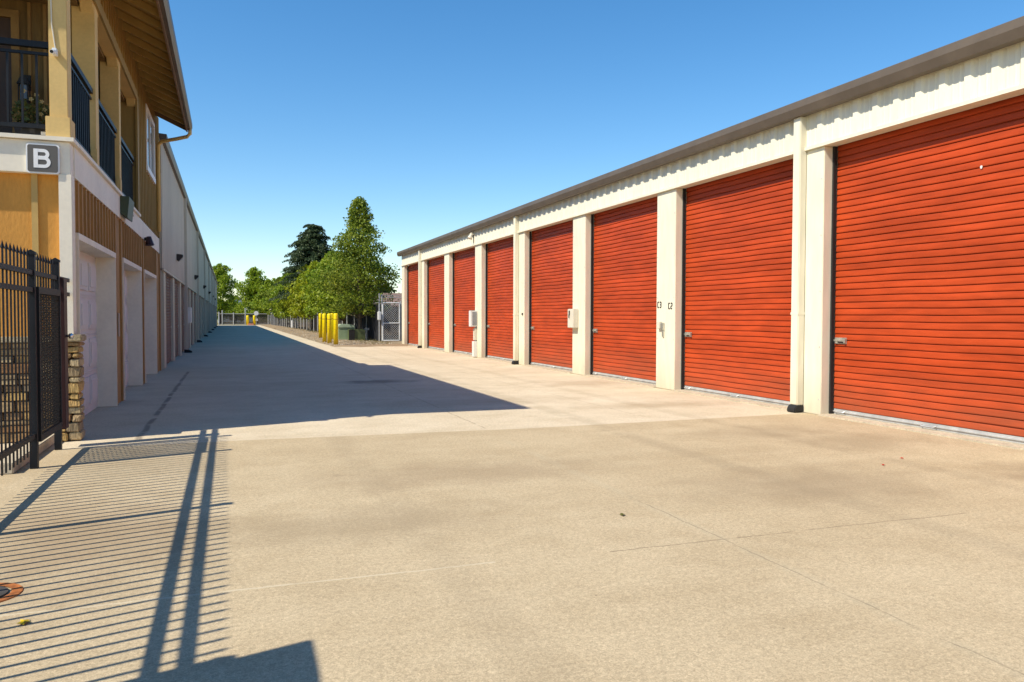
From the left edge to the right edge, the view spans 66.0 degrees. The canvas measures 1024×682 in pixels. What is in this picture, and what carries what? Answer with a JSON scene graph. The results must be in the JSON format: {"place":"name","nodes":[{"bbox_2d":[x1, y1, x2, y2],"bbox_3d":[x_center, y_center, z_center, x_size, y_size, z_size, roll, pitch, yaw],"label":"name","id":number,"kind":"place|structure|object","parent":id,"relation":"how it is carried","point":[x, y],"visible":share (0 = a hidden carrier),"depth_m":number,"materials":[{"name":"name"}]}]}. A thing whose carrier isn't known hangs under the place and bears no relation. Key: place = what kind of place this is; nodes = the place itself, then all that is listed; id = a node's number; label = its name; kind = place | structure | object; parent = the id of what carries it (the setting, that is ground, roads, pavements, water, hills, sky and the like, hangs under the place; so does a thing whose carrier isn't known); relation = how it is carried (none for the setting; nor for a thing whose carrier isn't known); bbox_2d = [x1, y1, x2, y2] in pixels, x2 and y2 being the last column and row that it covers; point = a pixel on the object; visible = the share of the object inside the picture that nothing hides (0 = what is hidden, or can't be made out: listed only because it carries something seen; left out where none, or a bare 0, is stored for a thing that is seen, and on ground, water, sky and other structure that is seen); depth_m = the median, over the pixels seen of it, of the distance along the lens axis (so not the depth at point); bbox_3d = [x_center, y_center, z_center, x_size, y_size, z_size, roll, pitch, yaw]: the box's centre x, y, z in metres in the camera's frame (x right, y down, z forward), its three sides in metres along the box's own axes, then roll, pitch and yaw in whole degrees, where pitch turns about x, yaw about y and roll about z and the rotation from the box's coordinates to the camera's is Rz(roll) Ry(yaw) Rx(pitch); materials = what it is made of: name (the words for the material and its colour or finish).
{"place":"outdoors","nodes":[
{"label":"outdoors","id":0,"kind":"place"},
{"bbox_2d":[0,0,191,442],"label":"office house","id":1,"kind":"structure","parent":0,"point":[108,85],"depth_m":10.11,"materials":[{"name":"paint"}]},
{"bbox_2d":[0,17,12,132],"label":"porch door","id":2,"kind":"structure","parent":1,"relation":"in","point":[5,23],"depth_m":9.53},
{"bbox_2d":[16,75,30,103],"bbox_3d":[-5.863,-3.037,9.491,0.132,0.379,0.243,0,2,-20],"label":"wall lantern","id":3,"kind":"object","parent":1,"relation":"attached to","point":[27,84],"depth_m":9.41,"materials":[{"name":"black metal"}]},
{"bbox_2d":[10,89,49,133],"bbox_3d":[-5.094,-2.377,8.367,0.447,0.549,0.269,0,2,-20],"label":"potted plant","id":4,"kind":"object","parent":1,"relation":"on","point":[32,118],"visible":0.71,"depth_m":8.32,"materials":[{"name":"green plant"}]},
{"bbox_2d":[21,128,45,135],"bbox_3d":[-4.975,-2.168,8.232,0.247,0.124,0.114,0,2,-20],"label":"planter box","id":5,"kind":"object","parent":1,"relation":"on","point":[33,131],"visible":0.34,"depth_m":8.18,"materials":[{"name":"black rubber"}]},
{"bbox_2d":[26,143,59,174],"bbox_3d":[-4.783,-1.859,8.035,0.299,0.300,0.036,0,2,-20],"label":"building sign","id":6,"kind":"object","parent":1,"relation":"attached to","point":[42,158],"visible":1,"depth_m":8.02,"materials":[{"name":"white paint"}]},
{"bbox_2d":[49,0,57,56],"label":"security camera","id":7,"kind":"object","parent":1,"relation":"attached to","point":[54,51],"visible":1,"depth_m":8.07,"materials":[{"name":"white paint"}]},
{"bbox_2d":[79,251,97,414],"bbox_3d":[-5.385,-0.077,9.795,0.053,2.114,2.895,0,2,-20],"label":"garage door","id":8,"kind":"structure","parent":1,"relation":"in","point":[87,267],"depth_m":10.49,"materials":[{"name":"white paint"}]},
{"bbox_2d":[124,270,127,386],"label":"garage door","id":9,"kind":"structure","parent":1,"relation":"in","point":[125,278],"depth_m":14.16,"materials":[{"name":"white paint"}]},
{"bbox_2d":[120,196,133,221],"bbox_3d":[-6.076,-2.063,12.560,0.136,0.370,1.608,0,2,-20],"label":"wall box","id":10,"kind":"object","parent":1,"relation":"attached to","point":[126,207],"visible":1,"depth_m":11.82,"materials":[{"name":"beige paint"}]},
{"bbox_2d":[144,236,153,245],"bbox_3d":[-6.981,-1.921,15.156,0.187,0.182,0.156,0,2,-20],"label":"wall sconce","id":11,"kind":"object","parent":1,"relation":"attached to","point":[148,240],"depth_m":15.12,"materials":[{"name":"brown metal"}]},
{"bbox_2d":[146,104,155,183],"bbox_3d":[-7.567,-4.079,16.486,0.054,1.309,1.844,0,2,-20],"label":"window","id":12,"kind":"structure","parent":1,"relation":"in","point":[150,126],"depth_m":16.46,"materials":[{"name":"white glass"}]},
{"bbox_2d":[217,317,318,324],"bbox_3d":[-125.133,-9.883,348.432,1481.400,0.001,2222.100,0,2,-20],"label":"ground","id":13,"kind":"structure","parent":0,"point":[252,322],"depth_m":133.62,"materials":[{"name":"grey concrete"}]},
{"bbox_2d":[212,263,242,323],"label":"round tree","id":14,"kind":"object","parent":13,"relation":"on","point":[224,278],"visible":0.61,"depth_m":128.70,"materials":[{"name":"green plant"}]},
{"bbox_2d":[223,302,247,320],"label":"background tree","id":15,"kind":"object","parent":13,"relation":"on","point":[235,307],"visible":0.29,"depth_m":138.33,"materials":[{"name":"green plant"}]},
{"bbox_2d":[218,308,268,324],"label":"end gate","id":16,"kind":"structure","parent":13,"relation":"on","point":[261,318],"depth_m":110.88,"materials":[{"name":"grey metal"}]},
{"bbox_2d":[233,266,266,315],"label":"round tree","id":17,"kind":"object","parent":13,"relation":"on","point":[254,280],"visible":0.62,"depth_m":122.58,"materials":[{"name":"green plant"}]},
{"bbox_2d":[250,279,272,315],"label":"fence row tree","id":18,"kind":"object","parent":13,"relation":"on","point":[267,285],"visible":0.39,"depth_m":118.62,"materials":[{"name":"green plant"}]},
{"bbox_2d":[260,276,280,319],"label":"fence row tree","id":19,"kind":"object","parent":13,"relation":"on","point":[266,293],"visible":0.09,"depth_m":109.89,"materials":[{"name":"green plant"}]},
{"bbox_2d":[262,273,288,317],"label":"fence row tree","id":20,"kind":"object","parent":13,"relation":"on","point":[272,293],"visible":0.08,"depth_m":95.86,"materials":[{"name":"green plant"}]},
{"bbox_2d":[272,273,297,318],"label":"fence row tree","id":21,"kind":"object","parent":13,"relation":"on","point":[284,314],"visible":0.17,"depth_m":83.87,"materials":[{"name":"green plant"}]},
{"bbox_2d":[279,264,311,321],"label":"fence row tree","id":22,"kind":"object","parent":13,"relation":"on","point":[291,289],"visible":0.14,"depth_m":73.65,"materials":[{"name":"green plant"}]},
{"bbox_2d":[285,260,324,330],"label":"fence row tree","id":23,"kind":"object","parent":13,"relation":"on","point":[298,308],"visible":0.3,"depth_m":64.07,"materials":[{"name":"green plant"}]},
{"bbox_2d":[299,251,339,318],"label":"fence row tree","id":24,"kind":"object","parent":13,"relation":"on","point":[313,300],"visible":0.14,"depth_m":55.51,"materials":[{"name":"green plant"}]},
{"bbox_2d":[307,253,385,323],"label":"fence row tree","id":25,"kind":"object","parent":13,"relation":"on","point":[323,297],"visible":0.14,"depth_m":46.74,"materials":[{"name":"green plant"}]},
{"bbox_2d":[310,196,401,328],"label":"maple tree","id":26,"kind":"object","parent":13,"relation":"on","point":[361,230],"visible":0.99,"depth_m":40.10,"materials":[{"name":"green plant"}]},
{"bbox_2d":[367,293,401,334],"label":"distant house","id":27,"kind":"structure","parent":13,"relation":"on","point":[396,299],"depth_m":53.49,"materials":[{"name":"grey"}]},
{"bbox_2d":[373,286,396,293],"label":"background tree","id":28,"kind":"object","parent":13,"relation":"on","point":[386,291],"visible":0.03,"depth_m":68.92,"materials":[{"name":"green plant"}]},
{"bbox_2d":[258,322,410,346],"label":"gravel strip","id":29,"kind":"object","parent":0,"point":[395,343],"visible":0.05,"depth_m":41.87,"materials":[{"name":"gravel"}]},
{"bbox_2d":[268,224,336,328],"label":"conifer tree","id":30,"kind":"object","parent":29,"relation":"on","point":[310,245],"visible":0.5,"depth_m":74.92,"materials":[{"name":"green plant"}]},
{"bbox_2d":[269,312,345,331],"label":"slatted fence","id":31,"kind":"object","parent":29,"relation":"on","point":[273,320],"visible":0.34,"depth_m":80.14,"materials":[{"name":"grey metal"}]},
{"bbox_2d":[319,313,321,337],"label":"bollard","id":32,"kind":"object","parent":29,"relation":"on","point":[320,325],"visible":0.79,"depth_m":44.95,"materials":[{"name":"yellow metal"}]},
{"bbox_2d":[322,313,326,341],"bbox_3d":[-9.184,-0.638,38.587,0.211,1.420,0.211,0,2,-20],"label":"bollard","id":33,"kind":"object","parent":29,"relation":"on","point":[324,326],"visible":0.94,"depth_m":38.51,"materials":[{"name":"yellow metal"}]},
{"bbox_2d":[327,314,331,342],"bbox_3d":[-8.622,-0.588,37.216,0.211,1.420,0.211,0,2,-20],"label":"bollard","id":34,"kind":"object","parent":29,"relation":"on","point":[329,328],"visible":0.94,"depth_m":37.13,"materials":[{"name":"yellow metal"}]},
{"bbox_2d":[331,313,333,338],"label":"bollard","id":35,"kind":"object","parent":29,"relation":"on","point":[332,327],"visible":0.46,"depth_m":41.45,"materials":[{"name":"yellow metal"}]},
{"bbox_2d":[274,328,392,345],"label":"gravel","id":36,"kind":"structure","parent":29,"relation":"on","point":[332,339],"depth_m":39.56,"materials":[{"name":"gravel"}]},
{"bbox_2d":[333,313,337,344],"bbox_3d":[-7.908,-0.534,35.374,0.211,1.420,0.211,0,2,-20],"label":"bollard","id":37,"kind":"object","parent":29,"relation":"on","point":[335,321],"visible":0.95,"depth_m":35.29,"materials":[{"name":"yellow metal"}]},
{"bbox_2d":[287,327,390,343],"bbox_3d":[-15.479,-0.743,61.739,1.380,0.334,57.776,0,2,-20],"label":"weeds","id":38,"kind":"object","parent":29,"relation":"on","point":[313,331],"visible":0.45,"depth_m":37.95,"materials":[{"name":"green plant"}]},
{"bbox_2d":[338,324,354,339],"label":"transformer","id":39,"kind":"object","parent":29,"relation":"on","point":[343,331],"visible":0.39,"depth_m":40.70,"materials":[{"name":"metal"}]},
{"bbox_2d":[348,329,364,339],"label":"utility cabinet","id":40,"kind":"object","parent":29,"relation":"on","point":[357,334],"visible":0.85,"depth_m":40.12,"materials":[{"name":"green metal"}]},
{"bbox_2d":[346,302,378,340],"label":"screened fence","id":41,"kind":"object","parent":29,"relation":"on","point":[370,322],"visible":0.42,"depth_m":41.24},
{"bbox_2d":[365,327,368,339],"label":"backflow pipe","id":42,"kind":"object","parent":29,"relation":"on","point":[366,328],"visible":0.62,"depth_m":41.38,"materials":[{"name":"metal"}]},
{"bbox_2d":[377,293,400,340],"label":"chain link gate","id":43,"kind":"structure","parent":29,"relation":"on","point":[380,316],"depth_m":39.29,"materials":[{"name":"grey metal"}]},
{"bbox_2d":[383,306,401,338],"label":"dark screen fence","id":44,"kind":"object","parent":29,"relation":"on","point":[395,317],"visible":0.1,"depth_m":42.20,"materials":[{"name":"grey metal"}]},
{"bbox_2d":[0,325,804,451],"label":"concrete alley","id":45,"kind":"structure","parent":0,"point":[235,382],"depth_m":12.54,"materials":[{"name":"beige concrete"}]},
{"bbox_2d":[158,133,217,369],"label":"long storage building","id":46,"kind":"structure","parent":45,"relation":"on","point":[182,290],"depth_m":25.43,"materials":[{"name":"grey"}]},
{"bbox_2d":[166,275,171,362],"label":"roll up door","id":47,"kind":"structure","parent":46,"relation":"in","point":[168,309],"depth_m":21.37,"materials":[{"name":"metal"}]},
{"bbox_2d":[174,280,178,356],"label":"roll up door","id":48,"kind":"structure","parent":46,"relation":"in","point":[175,283],"depth_m":24.67,"materials":[{"name":"metal"}]},
{"bbox_2d":[177,254,182,260],"bbox_3d":[-9.897,-2.476,23.487,0.173,0.221,0.247,0,2,-20],"label":"wall pack light","id":49,"kind":"object","parent":46,"relation":"attached to","point":[179,257],"visible":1,"depth_m":23.37,"materials":[{"name":"brown metal"}]},
{"bbox_2d":[181,285,183,351],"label":"roll up door","id":50,"kind":"structure","parent":46,"relation":"in","point":[182,312],"depth_m":27.94,"materials":[{"name":"metal"}]},
{"bbox_2d":[188,307,191,322],"bbox_3d":[-12.141,-0.974,29.641,0.147,0.576,1.152,0,2,-20],"label":"panel box","id":51,"kind":"object","parent":46,"relation":"attached to","point":[189,314],"visible":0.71,"depth_m":29.12,"materials":[{"name":"grey paint"}]},
{"bbox_2d":[190,291,192,344],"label":"roll up door","id":52,"kind":"structure","parent":46,"relation":"in","point":[190,291],"depth_m":34.55,"materials":[{"name":"metal"}]},
{"bbox_2d":[194,293,195,341],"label":"roll up door","id":53,"kind":"structure","parent":46,"relation":"in","point":[194,293],"depth_m":37.63,"materials":[{"name":"metal"}]},
{"bbox_2d":[0,413,1023,681],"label":"concrete forecourt","id":54,"kind":"structure","parent":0,"point":[804,547],"depth_m":4.25,"materials":[{"name":"beige concrete"}]},
{"bbox_2d":[0,583,23,602],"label":"cleanout cover","id":55,"kind":"object","parent":54,"relation":"on","point":[17,589],"visible":1,"depth_m":3.70,"materials":[{"name":"orange metal"}]},
{"bbox_2d":[16,619,30,624],"bbox_3d":[-2.055,1.181,3.322,0.054,0.012,0.070,0,2,-20],"label":"fallen leaf","id":56,"kind":"object","parent":54,"relation":"on","point":[22,621],"visible":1,"depth_m":3.31,"materials":[{"name":"yellow plant"}]},
{"bbox_2d":[0,434,53,474],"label":"curb","id":57,"kind":"structure","parent":54,"relation":"on","point":[46,443],"depth_m":6.84,"materials":[{"name":"concrete"}]},
{"bbox_2d":[0,241,69,475],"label":"picket fence","id":58,"kind":"object","parent":54,"relation":"on","point":[53,277],"visible":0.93,"depth_m":6.39,"materials":[{"name":"black metal"}]},
{"bbox_2d":[36,278,73,441],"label":"gate","id":59,"kind":"structure","parent":58,"relation":"attached to","point":[57,316],"depth_m":7.26,"materials":[{"name":"black metal"}]},
{"bbox_2d":[397,16,1023,449],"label":"storage building","id":60,"kind":"structure","parent":54,"relation":"on","point":[853,250],"depth_m":10.66,"materials":[{"name":"beige"}]},
{"bbox_2d":[408,263,418,345],"bbox_3d":[-4.110,-1.557,33.814,0.094,3.545,3.086,0,2,-20],"label":"roll up door","id":61,"kind":"structure","parent":60,"relation":"in","point":[413,269],"depth_m":34.37,"materials":[{"name":"red paint"}]},
{"bbox_2d":[428,256,443,349],"bbox_3d":[-2.827,-1.442,30.241,0.094,3.545,3.111,0,2,-20],"label":"roll up door","id":62,"kind":"structure","parent":60,"relation":"in","point":[436,265],"depth_m":30.55,"materials":[{"name":"red paint"}]},
{"bbox_2d":[454,247,474,354],"bbox_3d":[-1.538,-1.327,26.653,0.094,3.545,3.103,0,2,-20],"label":"roll up door","id":63,"kind":"structure","parent":60,"relation":"in","point":[464,261],"depth_m":26.97,"materials":[{"name":"red paint"}]},
{"bbox_2d":[467,233,473,242],"bbox_3d":[-1.320,-3.281,25.057,0.211,0.313,0.193,0,2,-20],"label":"security lamp","id":64,"kind":"object","parent":60,"relation":"attached to","point":[470,236],"visible":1,"depth_m":25.00,"materials":[{"name":"beige metal"}]},
{"bbox_2d":[469,311,476,326],"bbox_3d":[-1.232,-0.708,24.952,0.212,0.510,0.243,0,2,-20],"label":"meter box","id":65,"kind":"object","parent":60,"relation":"attached to","point":[472,318],"visible":1,"depth_m":24.85,"materials":[{"name":"grey paint"}]},
{"bbox_2d":[472,327,476,356],"bbox_3d":[-1.187,0.019,24.989,0.114,0.963,0.198,0,2,-20],"label":"junction box","id":66,"kind":"object","parent":60,"relation":"attached to","point":[474,348],"visible":1,"depth_m":24.91,"materials":[{"name":"grey paint"}]},
{"bbox_2d":[487,237,512,360],"bbox_3d":[-0.252,-1.212,23.072,0.094,3.545,3.045,0,2,-20],"label":"roll up door","id":67,"kind":"structure","parent":60,"relation":"in","point":[500,253],"depth_m":23.33,"materials":[{"name":"red paint"}]},
{"bbox_2d":[531,220,572,370],"bbox_3d":[1.030,-1.097,19.503,0.094,3.545,3.062,0,2,-20],"label":"roll up door","id":68,"kind":"structure","parent":60,"relation":"in","point":[552,249],"depth_m":19.60,"materials":[{"name":"red paint"}]},
{"bbox_2d":[568,309,577,327],"bbox_3d":[1.365,-0.511,17.814,0.148,0.428,0.329,0,2,-20],"label":"breaker box","id":69,"kind":"object","parent":60,"relation":"attached to","point":[572,318],"visible":1,"depth_m":17.69,"materials":[{"name":"beige paint"}]},
{"bbox_2d":[592,196,657,384],"bbox_3d":[2.303,-0.983,15.957,0.094,3.545,3.029,0,2,-20],"label":"roll up door","id":70,"kind":"structure","parent":60,"relation":"in","point":[625,237],"depth_m":15.96,"materials":[{"name":"red paint"}]},
{"bbox_2d":[657,322,663,336],"bbox_3d":[2.690,-0.212,14.266,0.056,0.272,0.181,0,2,-20],"label":"key box","id":71,"kind":"object","parent":60,"relation":"attached to","point":[660,325],"visible":1,"depth_m":14.21,"materials":[{"name":"beige paint"}]},
{"bbox_2d":[684,159,792,405],"bbox_3d":[3.556,-0.871,12.469,0.094,3.545,3.004,0,2,-20],"label":"roll up door","id":72,"kind":"structure","parent":60,"relation":"in","point":[737,333],"depth_m":12.38,"materials":[{"name":"red paint"}]},
{"bbox_2d":[833,94,1023,443],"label":"roll up door","id":73,"kind":"structure","parent":60,"relation":"in","point":[929,318],"depth_m":8.96,"materials":[{"name":"red paint"}]},
{"bbox_2d":[158,0,1023,309],"label":"sky","id":74,"kind":"structure","parent":0,"point":[445,116],"materials":[{"name":"blue"}]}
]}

